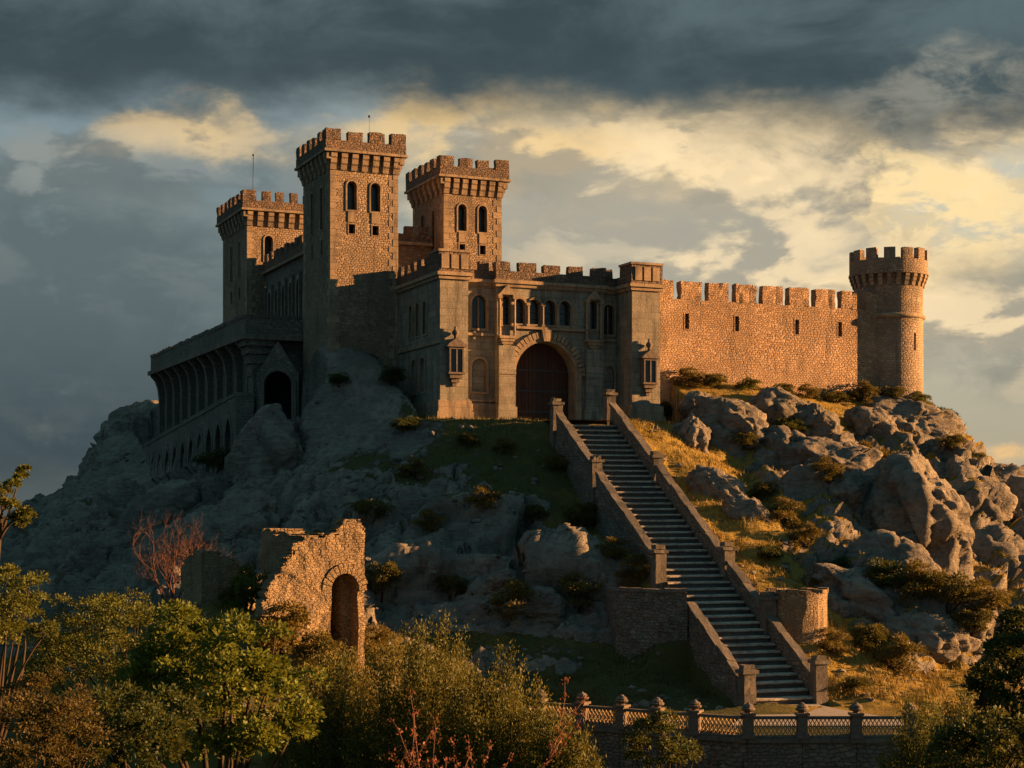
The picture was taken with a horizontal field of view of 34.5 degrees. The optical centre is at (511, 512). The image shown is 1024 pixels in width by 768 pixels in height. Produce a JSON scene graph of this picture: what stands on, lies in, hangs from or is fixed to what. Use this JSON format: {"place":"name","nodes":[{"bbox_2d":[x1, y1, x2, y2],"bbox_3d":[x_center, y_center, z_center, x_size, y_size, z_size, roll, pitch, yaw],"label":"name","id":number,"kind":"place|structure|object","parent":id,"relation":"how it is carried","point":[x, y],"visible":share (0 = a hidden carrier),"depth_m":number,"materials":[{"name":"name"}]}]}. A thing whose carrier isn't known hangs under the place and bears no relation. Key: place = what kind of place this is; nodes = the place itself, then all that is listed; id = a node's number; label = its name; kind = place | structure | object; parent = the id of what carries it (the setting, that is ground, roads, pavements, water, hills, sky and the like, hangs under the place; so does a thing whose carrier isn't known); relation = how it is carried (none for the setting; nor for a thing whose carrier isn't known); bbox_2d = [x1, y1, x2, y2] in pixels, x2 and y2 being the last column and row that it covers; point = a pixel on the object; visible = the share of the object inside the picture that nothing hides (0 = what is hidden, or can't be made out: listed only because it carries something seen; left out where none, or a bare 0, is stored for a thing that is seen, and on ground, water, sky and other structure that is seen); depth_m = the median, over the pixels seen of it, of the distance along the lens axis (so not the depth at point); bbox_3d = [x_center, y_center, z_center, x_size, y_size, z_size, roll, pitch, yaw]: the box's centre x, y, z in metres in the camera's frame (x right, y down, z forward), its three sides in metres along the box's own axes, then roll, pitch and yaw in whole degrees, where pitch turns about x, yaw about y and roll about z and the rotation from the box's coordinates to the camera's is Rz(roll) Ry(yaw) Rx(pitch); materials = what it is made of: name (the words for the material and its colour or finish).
{"place":"outdoors","nodes":[
{"label":"outdoors","id":0,"kind":"place"},
{"bbox_2d":[0,345,1023,767],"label":"hill","id":1,"kind":"structure","parent":0,"point":[364,407],"depth_m":91.30,"materials":[{"name":"stone"}]},
{"bbox_2d":[104,479,204,530],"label":"boulder","id":2,"kind":"object","parent":1,"relation":"on","point":[159,501],"visible":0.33,"depth_m":99.02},
{"bbox_2d":[128,510,233,606],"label":"bare tree","id":3,"kind":"object","parent":1,"relation":"on","point":[168,579],"visible":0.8,"depth_m":74.90,"materials":[{"name":"red plant"}]},
{"bbox_2d":[141,392,254,476],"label":"arcaded wall","id":4,"kind":"structure","parent":1,"relation":"on","point":[221,423],"depth_m":113.29,"materials":[{"name":"grey stone"}]},
{"bbox_2d":[191,447,229,473],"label":"shrub","id":5,"kind":"object","parent":1,"relation":"on","point":[215,458],"visible":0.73,"depth_m":106.94,"materials":[{"name":"green plant"}]},
{"bbox_2d":[180,550,255,610],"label":"ruined wall","id":6,"kind":"structure","parent":1,"relation":"on","point":[207,576],"depth_m":69.67,"materials":[{"name":"stone"}]},
{"bbox_2d":[168,489,282,561],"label":"boulder","id":7,"kind":"object","parent":1,"relation":"on","point":[242,514],"visible":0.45,"depth_m":91.93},
{"bbox_2d":[148,314,303,434],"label":"terrace","id":8,"kind":"structure","parent":1,"relation":"on","point":[195,374],"depth_m":116.36,"materials":[{"name":"grey stone"}]},
{"bbox_2d":[262,234,303,342],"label":"hall wall","id":9,"kind":"structure","parent":8,"relation":"on","point":[282,272],"depth_m":113.74,"materials":[{"name":"stone"}]},
{"bbox_2d":[216,563,270,611],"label":"shrub","id":10,"kind":"object","parent":1,"relation":"on","point":[241,581],"visible":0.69,"depth_m":68.42,"materials":[{"name":"green plant"}]},
{"bbox_2d":[215,189,303,321],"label":"square tower","id":11,"kind":"structure","parent":1,"relation":"on","point":[252,231],"depth_m":119.48,"materials":[{"name":"stone"}]},
{"bbox_2d":[222,403,304,485],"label":"boulder","id":12,"kind":"object","parent":1,"relation":"on","point":[266,440],"visible":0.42,"depth_m":98.67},
{"bbox_2d":[257,341,299,421],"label":"arched portal","id":13,"kind":"object","parent":1,"relation":"on","point":[278,378],"visible":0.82,"depth_m":106.63,"materials":[{"name":"grey stone"}]},
{"bbox_2d":[250,598,331,658],"bbox_3d":[-8.952,4.673,64.893,3.474,2.723,2.836,0,0,-42],"label":"shrub","id":14,"kind":"object","parent":1,"relation":"on","point":[296,617],"visible":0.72,"depth_m":64.67,"materials":[{"name":"green plant"}]},
{"bbox_2d":[254,519,367,672],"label":"ruined arch","id":15,"kind":"structure","parent":1,"relation":"on","point":[321,577],"depth_m":66.56,"materials":[{"name":"stone"}]},
{"bbox_2d":[297,631,347,667],"bbox_3d":[-7.425,5.473,65.060,2.132,1.671,1.740,0,0,17],"label":"shrub","id":16,"kind":"object","parent":1,"relation":"on","point":[333,642],"visible":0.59,"depth_m":64.83,"materials":[{"name":"green plant"}]},
{"bbox_2d":[294,127,407,383],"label":"square tower","id":17,"kind":"structure","parent":1,"relation":"on","point":[350,231],"depth_m":104.10,"materials":[{"name":"stone"}]},
{"bbox_2d":[326,647,387,767],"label":"feathery bush","id":18,"kind":"object","parent":1,"relation":"on","point":[352,663],"visible":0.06,"depth_m":60.69,"materials":[{"name":"green plant"}]},
{"bbox_2d":[349,499,396,524],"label":"shrub","id":19,"kind":"object","parent":1,"relation":"on","point":[361,506],"visible":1,"depth_m":88.86,"materials":[{"name":"green plant"}]},
{"bbox_2d":[365,560,402,602],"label":"shrub","id":20,"kind":"object","parent":1,"relation":"on","point":[389,570],"visible":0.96,"depth_m":82.06,"materials":[{"name":"green plant"}]},
{"bbox_2d":[364,622,404,671],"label":"shrub","id":21,"kind":"object","parent":1,"relation":"on","point":[370,640],"visible":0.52,"depth_m":70.54,"materials":[{"name":"green plant"}]},
{"bbox_2d":[398,226,432,268],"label":"hall wall","id":22,"kind":"structure","parent":1,"relation":"on","point":[412,247],"depth_m":112.11,"materials":[{"name":"stone"}]},
{"bbox_2d":[432,573,470,601],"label":"shrub","id":23,"kind":"object","parent":1,"relation":"on","point":[447,581],"visible":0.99,"depth_m":83.95,"materials":[{"name":"green plant"}]},
{"bbox_2d":[404,155,510,270],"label":"square tower","id":24,"kind":"structure","parent":1,"relation":"on","point":[459,207],"depth_m":112.04,"materials":[{"name":"stone"}]},
{"bbox_2d":[464,484,501,509],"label":"shrub","id":25,"kind":"object","parent":1,"relation":"on","point":[485,489],"visible":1,"depth_m":88.35,"materials":[{"name":"green plant"}]},
{"bbox_2d":[484,569,517,593],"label":"boulder","id":26,"kind":"object","parent":1,"relation":"on","point":[494,581],"visible":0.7,"depth_m":82.73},
{"bbox_2d":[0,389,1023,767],"bbox_3d":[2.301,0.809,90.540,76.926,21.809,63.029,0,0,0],"label":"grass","id":27,"kind":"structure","parent":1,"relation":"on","point":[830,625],"depth_m":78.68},
{"bbox_2d":[4,350,1023,717],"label":"rubble","id":28,"kind":"object","parent":1,"relation":"on","point":[484,604],"visible":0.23,"depth_m":83.64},
{"bbox_2d":[485,577,547,622],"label":"shrub","id":29,"kind":"object","parent":1,"relation":"on","point":[516,592],"visible":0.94,"depth_m":80.86,"materials":[{"name":"green plant"}]},
{"bbox_2d":[395,248,665,421],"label":"gatehouse","id":30,"kind":"object","parent":1,"relation":"on","point":[574,339],"visible":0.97,"depth_m":102.87,"materials":[{"name":"stone"}]},
{"bbox_2d":[444,326,466,385],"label":"oriel window","id":31,"kind":"structure","parent":30,"relation":"attached to","point":[455,347],"depth_m":97.95,"materials":[{"name":"stone"}]},
{"bbox_2d":[470,293,488,330],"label":"window","id":32,"kind":"structure","parent":30,"relation":"in","point":[477,303],"depth_m":101.53,"materials":[{"name":"glass"}]},
{"bbox_2d":[470,356,488,393],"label":"blind window","id":33,"kind":"structure","parent":30,"relation":"in","point":[478,369],"depth_m":101.53,"materials":[{"name":"stone"}]},
{"bbox_2d":[516,344,567,420],"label":"gate door","id":34,"kind":"structure","parent":30,"relation":"in","point":[541,372],"depth_m":103.63,"materials":[{"name":"brown wood"}]},
{"bbox_2d":[638,339,660,395],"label":"oriel window","id":35,"kind":"structure","parent":30,"relation":"attached to","point":[649,357],"depth_m":103.16,"materials":[{"name":"stone"}]},
{"bbox_2d":[497,585,567,626],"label":"boulder","id":36,"kind":"object","parent":1,"relation":"on","point":[551,607],"visible":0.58,"depth_m":80.86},
{"bbox_2d":[555,412,591,504],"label":"stair parapet","id":37,"kind":"structure","parent":1,"relation":"on","point":[571,447],"depth_m":91.99,"materials":[{"name":"stone"}]},
{"bbox_2d":[553,572,603,612],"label":"shrub","id":38,"kind":"object","parent":1,"relation":"on","point":[570,585],"visible":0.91,"depth_m":81.51,"materials":[{"name":"green plant"}]},
{"bbox_2d":[559,500,598,527],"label":"shrub","id":39,"kind":"object","parent":1,"relation":"on","point":[587,512],"visible":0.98,"depth_m":88.65,"materials":[{"name":"green plant"}]},
{"bbox_2d":[572,556,606,596],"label":"boulder","id":40,"kind":"object","parent":1,"relation":"on","point":[591,568],"visible":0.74,"depth_m":81.94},
{"bbox_2d":[587,455,604,520],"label":"stair pillar","id":41,"kind":"structure","parent":1,"relation":"on","point":[595,463],"depth_m":89.06,"materials":[{"name":"stone"}]},
{"bbox_2d":[594,535,634,559],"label":"shrub","id":42,"kind":"object","parent":1,"relation":"on","point":[617,552],"visible":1,"depth_m":83.17,"materials":[{"name":"green plant"}]},
{"bbox_2d":[595,471,655,585],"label":"stair parapet","id":43,"kind":"structure","parent":1,"relation":"on","point":[615,517],"depth_m":86.15,"materials":[{"name":"stone"}]},
{"bbox_2d":[609,402,651,474],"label":"stair parapet","id":44,"kind":"structure","parent":1,"relation":"on","point":[634,438],"depth_m":94.24,"materials":[{"name":"stone"}]},
{"bbox_2d":[612,551,650,587],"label":"shrub","id":45,"kind":"object","parent":1,"relation":"on","point":[627,573],"visible":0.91,"depth_m":82.22,"materials":[{"name":"green plant"}]},
{"bbox_2d":[606,587,687,656],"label":"retaining wall","id":46,"kind":"structure","parent":1,"relation":"on","point":[640,619],"depth_m":78.08,"materials":[{"name":"stone"}]},
{"bbox_2d":[617,707,705,767],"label":"bush","id":47,"kind":"object","parent":1,"relation":"on","point":[638,740],"visible":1,"depth_m":62.18,"materials":[{"name":"green plant"}]},
{"bbox_2d":[547,420,820,705],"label":"staircase","id":48,"kind":"structure","parent":1,"relation":"on","point":[692,569],"depth_m":82.64,"materials":[{"name":"stone"}]},
{"bbox_2d":[648,544,668,588],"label":"stair pillar","id":49,"kind":"structure","parent":48,"relation":"on","point":[658,566],"depth_m":81.15,"materials":[{"name":"stone"}]},
{"bbox_2d":[655,464,722,567],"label":"stair parapet","id":50,"kind":"structure","parent":1,"relation":"on","point":[708,539],"depth_m":86.88,"materials":[{"name":"stone"}]},
{"bbox_2d":[671,414,711,453],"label":"boulder","id":51,"kind":"object","parent":1,"relation":"on","point":[693,430],"visible":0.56,"depth_m":98.28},
{"bbox_2d":[687,602,738,706],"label":"stair parapet","id":52,"kind":"structure","parent":1,"relation":"on","point":[715,660],"depth_m":75.41,"materials":[{"name":"stone"}]},
{"bbox_2d":[683,464,746,500],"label":"boulder","id":53,"kind":"object","parent":1,"relation":"on","point":[718,484],"visible":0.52,"depth_m":92.22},
{"bbox_2d":[688,394,768,449],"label":"boulder","id":54,"kind":"object","parent":1,"relation":"on","point":[732,415],"visible":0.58,"depth_m":100.39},
{"bbox_2d":[726,560,759,627],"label":"stair parapet","id":55,"kind":"structure","parent":1,"relation":"on","point":[740,583],"depth_m":80.82,"materials":[{"name":"stone"}]},
{"bbox_2d":[735,664,758,706],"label":"stair pillar","id":56,"kind":"structure","parent":1,"relation":"on","point":[746,682],"depth_m":72.14,"materials":[{"name":"stone"}]},
{"bbox_2d":[722,494,777,523],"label":"boulder","id":57,"kind":"object","parent":1,"relation":"on","point":[739,505],"visible":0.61,"depth_m":90.17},
{"bbox_2d":[660,279,876,419],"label":"curtain wall","id":58,"kind":"structure","parent":1,"relation":"on","point":[769,339],"depth_m":109.51,"materials":[{"name":"stone"}]},
{"bbox_2d":[758,591,778,635],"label":"stair pillar","id":59,"kind":"structure","parent":1,"relation":"on","point":[767,602],"depth_m":78.42,"materials":[{"name":"stone"}]},
{"bbox_2d":[541,723,1005,767],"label":"terrace wall","id":60,"kind":"structure","parent":1,"relation":"on","point":[733,752],"depth_m":64.90,"materials":[{"name":"stone"}]},
{"bbox_2d":[531,689,989,738],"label":"balustrade","id":61,"kind":"object","parent":60,"relation":"on","point":[694,714],"visible":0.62,"depth_m":65.07,"materials":[{"name":"stone"}]},
{"bbox_2d":[749,386,807,427],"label":"boulder","id":62,"kind":"object","parent":1,"relation":"on","point":[775,403],"visible":0.57,"depth_m":104.46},
{"bbox_2d":[753,425,805,470],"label":"boulder","id":63,"kind":"object","parent":1,"relation":"on","point":[781,439],"visible":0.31,"depth_m":99.74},
{"bbox_2d":[767,616,809,695],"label":"stair parapet","id":64,"kind":"structure","parent":1,"relation":"on","point":[791,650],"depth_m":76.37,"materials":[{"name":"stone"}]},
{"bbox_2d":[770,495,807,526],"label":"shrub","id":65,"kind":"object","parent":1,"relation":"on","point":[789,513],"visible":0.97,"depth_m":90.70,"materials":[{"name":"green plant"}]},
{"bbox_2d":[766,587,828,644],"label":"bastion","id":66,"kind":"object","parent":1,"relation":"on","point":[801,615],"visible":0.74,"depth_m":78.19,"materials":[{"name":"stone"}]},
{"bbox_2d":[785,520,827,548],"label":"shrub","id":67,"kind":"object","parent":1,"relation":"on","point":[811,531],"visible":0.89,"depth_m":88.78,"materials":[{"name":"green plant"}]},
{"bbox_2d":[794,401,843,438],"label":"boulder","id":68,"kind":"object","parent":1,"relation":"on","point":[820,420],"visible":0.48,"depth_m":104.30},
{"bbox_2d":[807,655,830,706],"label":"stair pillar","id":69,"kind":"structure","parent":1,"relation":"on","point":[819,678],"depth_m":73.83,"materials":[{"name":"stone"}]},
{"bbox_2d":[816,626,852,655],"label":"shrub","id":70,"kind":"object","parent":1,"relation":"on","point":[831,643],"visible":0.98,"depth_m":77.97,"materials":[{"name":"green plant"}]},
{"bbox_2d":[789,436,882,471],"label":"boulder","id":71,"kind":"object","parent":1,"relation":"on","point":[814,449],"visible":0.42,"depth_m":99.11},
{"bbox_2d":[827,590,854,617],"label":"boulder","id":72,"kind":"object","parent":1,"relation":"on","point":[836,603],"visible":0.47,"depth_m":81.90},
{"bbox_2d":[823,479,864,512],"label":"boulder","id":73,"kind":"object","parent":1,"relation":"on","point":[847,491],"visible":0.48,"depth_m":93.29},
{"bbox_2d":[810,456,846,484],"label":"shrub","id":74,"kind":"object","parent":73,"relation":"on","point":[832,470],"visible":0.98,"depth_m":92.93,"materials":[{"name":"green plant"}]},
{"bbox_2d":[800,563,910,623],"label":"boulder","id":75,"kind":"object","parent":1,"relation":"on","point":[869,599],"visible":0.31,"depth_m":82.50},
{"bbox_2d":[833,460,878,530],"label":"boulder","id":76,"kind":"object","parent":1,"relation":"on","point":[867,477],"visible":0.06,"depth_m":94.90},
{"bbox_2d":[845,622,892,651],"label":"shrub","id":77,"kind":"object","parent":1,"relation":"on","point":[871,633],"visible":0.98,"depth_m":79.60,"materials":[{"name":"green plant"}]},
{"bbox_2d":[843,406,898,438],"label":"boulder","id":78,"kind":"object","parent":1,"relation":"on","point":[870,421],"visible":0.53,"depth_m":106.33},
{"bbox_2d":[862,557,907,587],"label":"shrub","id":79,"kind":"object","parent":1,"relation":"on","point":[886,566],"visible":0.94,"depth_m":83.07,"materials":[{"name":"green plant"}]},
{"bbox_2d":[848,247,928,399],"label":"round tower","id":80,"kind":"structure","parent":1,"relation":"on","point":[894,283],"depth_m":112.72,"materials":[{"name":"stone"}]},
{"bbox_2d":[845,529,941,584],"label":"boulder","id":81,"kind":"object","parent":1,"relation":"on","point":[892,546],"visible":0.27,"depth_m":85.28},
{"bbox_2d":[870,632,929,678],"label":"shrub","id":82,"kind":"object","parent":1,"relation":"on","point":[905,647],"visible":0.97,"depth_m":78.43,"materials":[{"name":"green plant"}]},
{"bbox_2d":[864,395,964,445],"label":"boulder","id":83,"kind":"object","parent":1,"relation":"on","point":[925,419],"visible":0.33,"depth_m":110.82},
{"bbox_2d":[861,450,974,557],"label":"boulder","id":84,"kind":"object","parent":1,"relation":"on","point":[932,509],"visible":0.61,"depth_m":92.84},
{"bbox_2d":[889,557,950,603],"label":"shrub","id":85,"kind":"object","parent":1,"relation":"on","point":[911,586],"visible":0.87,"depth_m":82.50,"materials":[{"name":"green plant"}]},
{"bbox_2d":[879,612,981,663],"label":"boulder","id":86,"kind":"object","parent":1,"relation":"on","point":[943,639],"visible":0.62,"depth_m":80.67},
{"bbox_2d":[916,569,981,614],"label":"shrub","id":87,"kind":"object","parent":1,"relation":"on","point":[952,591],"visible":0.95,"depth_m":81.87,"materials":[{"name":"green plant"}]},
{"bbox_2d":[942,607,997,636],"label":"shrub","id":88,"kind":"object","parent":1,"relation":"on","point":[977,618],"visible":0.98,"depth_m":81.03,"materials":[{"name":"green plant"}]},
{"bbox_2d":[944,448,1004,523],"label":"boulder","id":89,"kind":"object","parent":1,"relation":"on","point":[962,461],"visible":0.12,"depth_m":104.50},
{"bbox_2d":[956,575,1016,616],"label":"shrub","id":90,"kind":"object","parent":1,"relation":"on","point":[996,597],"visible":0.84,"depth_m":81.97,"materials":[{"name":"green plant"}]},
{"bbox_2d":[0,0,1023,515],"label":"sky","id":91,"kind":"structure","parent":0,"point":[758,143],"materials":[{"name":"grey"}]},
{"bbox_2d":[731,705,903,725],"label":"path","id":92,"kind":"structure","parent":0,"point":[826,711],"depth_m":68.51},
{"bbox_3d":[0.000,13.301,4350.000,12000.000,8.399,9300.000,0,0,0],"label":"ground","id":93,"kind":"structure","parent":0,"visible":0},
{"bbox_2d":[0,463,37,551],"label":"slender tree","id":94,"kind":"object","parent":93,"relation":"on","point":[21,515],"visible":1,"depth_m":35.95,"materials":[{"name":"green plant"}]},
{"bbox_2d":[0,561,60,746],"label":"olive tree","id":95,"kind":"object","parent":93,"relation":"on","point":[26,603],"visible":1,"depth_m":41.77,"materials":[{"name":"green plant"}]},
{"bbox_2d":[0,667,118,767],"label":"bush","id":96,"kind":"object","parent":93,"relation":"on","point":[42,713],"visible":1,"depth_m":28.58,"materials":[{"name":"green plant"}]},
{"bbox_2d":[40,678,211,767],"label":"bush","id":97,"kind":"object","parent":93,"relation":"on","point":[163,727],"visible":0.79,"depth_m":32.50,"materials":[{"name":"green plant"}]},
{"bbox_2d":[19,587,233,767],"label":"bush","id":98,"kind":"object","parent":93,"relation":"on","point":[63,642],"visible":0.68,"depth_m":44.95,"materials":[{"name":"green plant"}]},
{"bbox_2d":[107,598,333,767],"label":"leafy tree","id":99,"kind":"object","parent":93,"relation":"on","point":[268,675],"visible":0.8,"depth_m":37.23,"materials":[{"name":"green plant"}]},
{"bbox_2d":[257,629,402,767],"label":"feathery bush","id":100,"kind":"object","parent":93,"relation":"on","point":[332,725],"visible":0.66,"depth_m":46.49,"materials":[{"name":"green plant"}]},
{"bbox_2d":[330,609,501,767],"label":"feathery bush","id":101,"kind":"object","parent":93,"relation":"on","point":[424,703],"visible":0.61,"depth_m":45.36,"materials":[{"name":"green plant"}]},
{"bbox_2d":[384,676,587,767],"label":"red shrub","id":102,"kind":"object","parent":93,"relation":"on","point":[414,734],"visible":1,"depth_m":30.96,"materials":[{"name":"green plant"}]},
{"bbox_2d":[417,639,568,767],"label":"feathery bush","id":103,"kind":"object","parent":93,"relation":"on","point":[493,727],"visible":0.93,"depth_m":43.67,"materials":[{"name":"green plant"}]},
{"bbox_2d":[513,703,606,767],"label":"feathery bush","id":104,"kind":"object","parent":93,"relation":"on","point":[571,759],"visible":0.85,"depth_m":42.79,"materials":[{"name":"green plant"}]},
{"bbox_2d":[873,691,950,767],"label":"feathery bush","id":105,"kind":"object","parent":93,"relation":"on","point":[913,754],"visible":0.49,"depth_m":49.93,"materials":[{"name":"green plant"}]},
{"bbox_2d":[920,705,1023,767],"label":"bush","id":106,"kind":"object","parent":93,"relation":"on","point":[943,745],"visible":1,"depth_m":35.79,"materials":[{"name":"green plant"}]},
{"bbox_2d":[923,688,1023,767],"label":"feathery bush","id":107,"kind":"object","parent":93,"relation":"on","point":[966,710],"visible":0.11,"depth_m":45.96,"materials":[{"name":"green plant"}]},
{"bbox_2d":[961,604,1023,767],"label":"leafy tree","id":108,"kind":"object","parent":93,"relation":"on","point":[991,691],"visible":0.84,"depth_m":39.58,"materials":[{"name":"green plant"}]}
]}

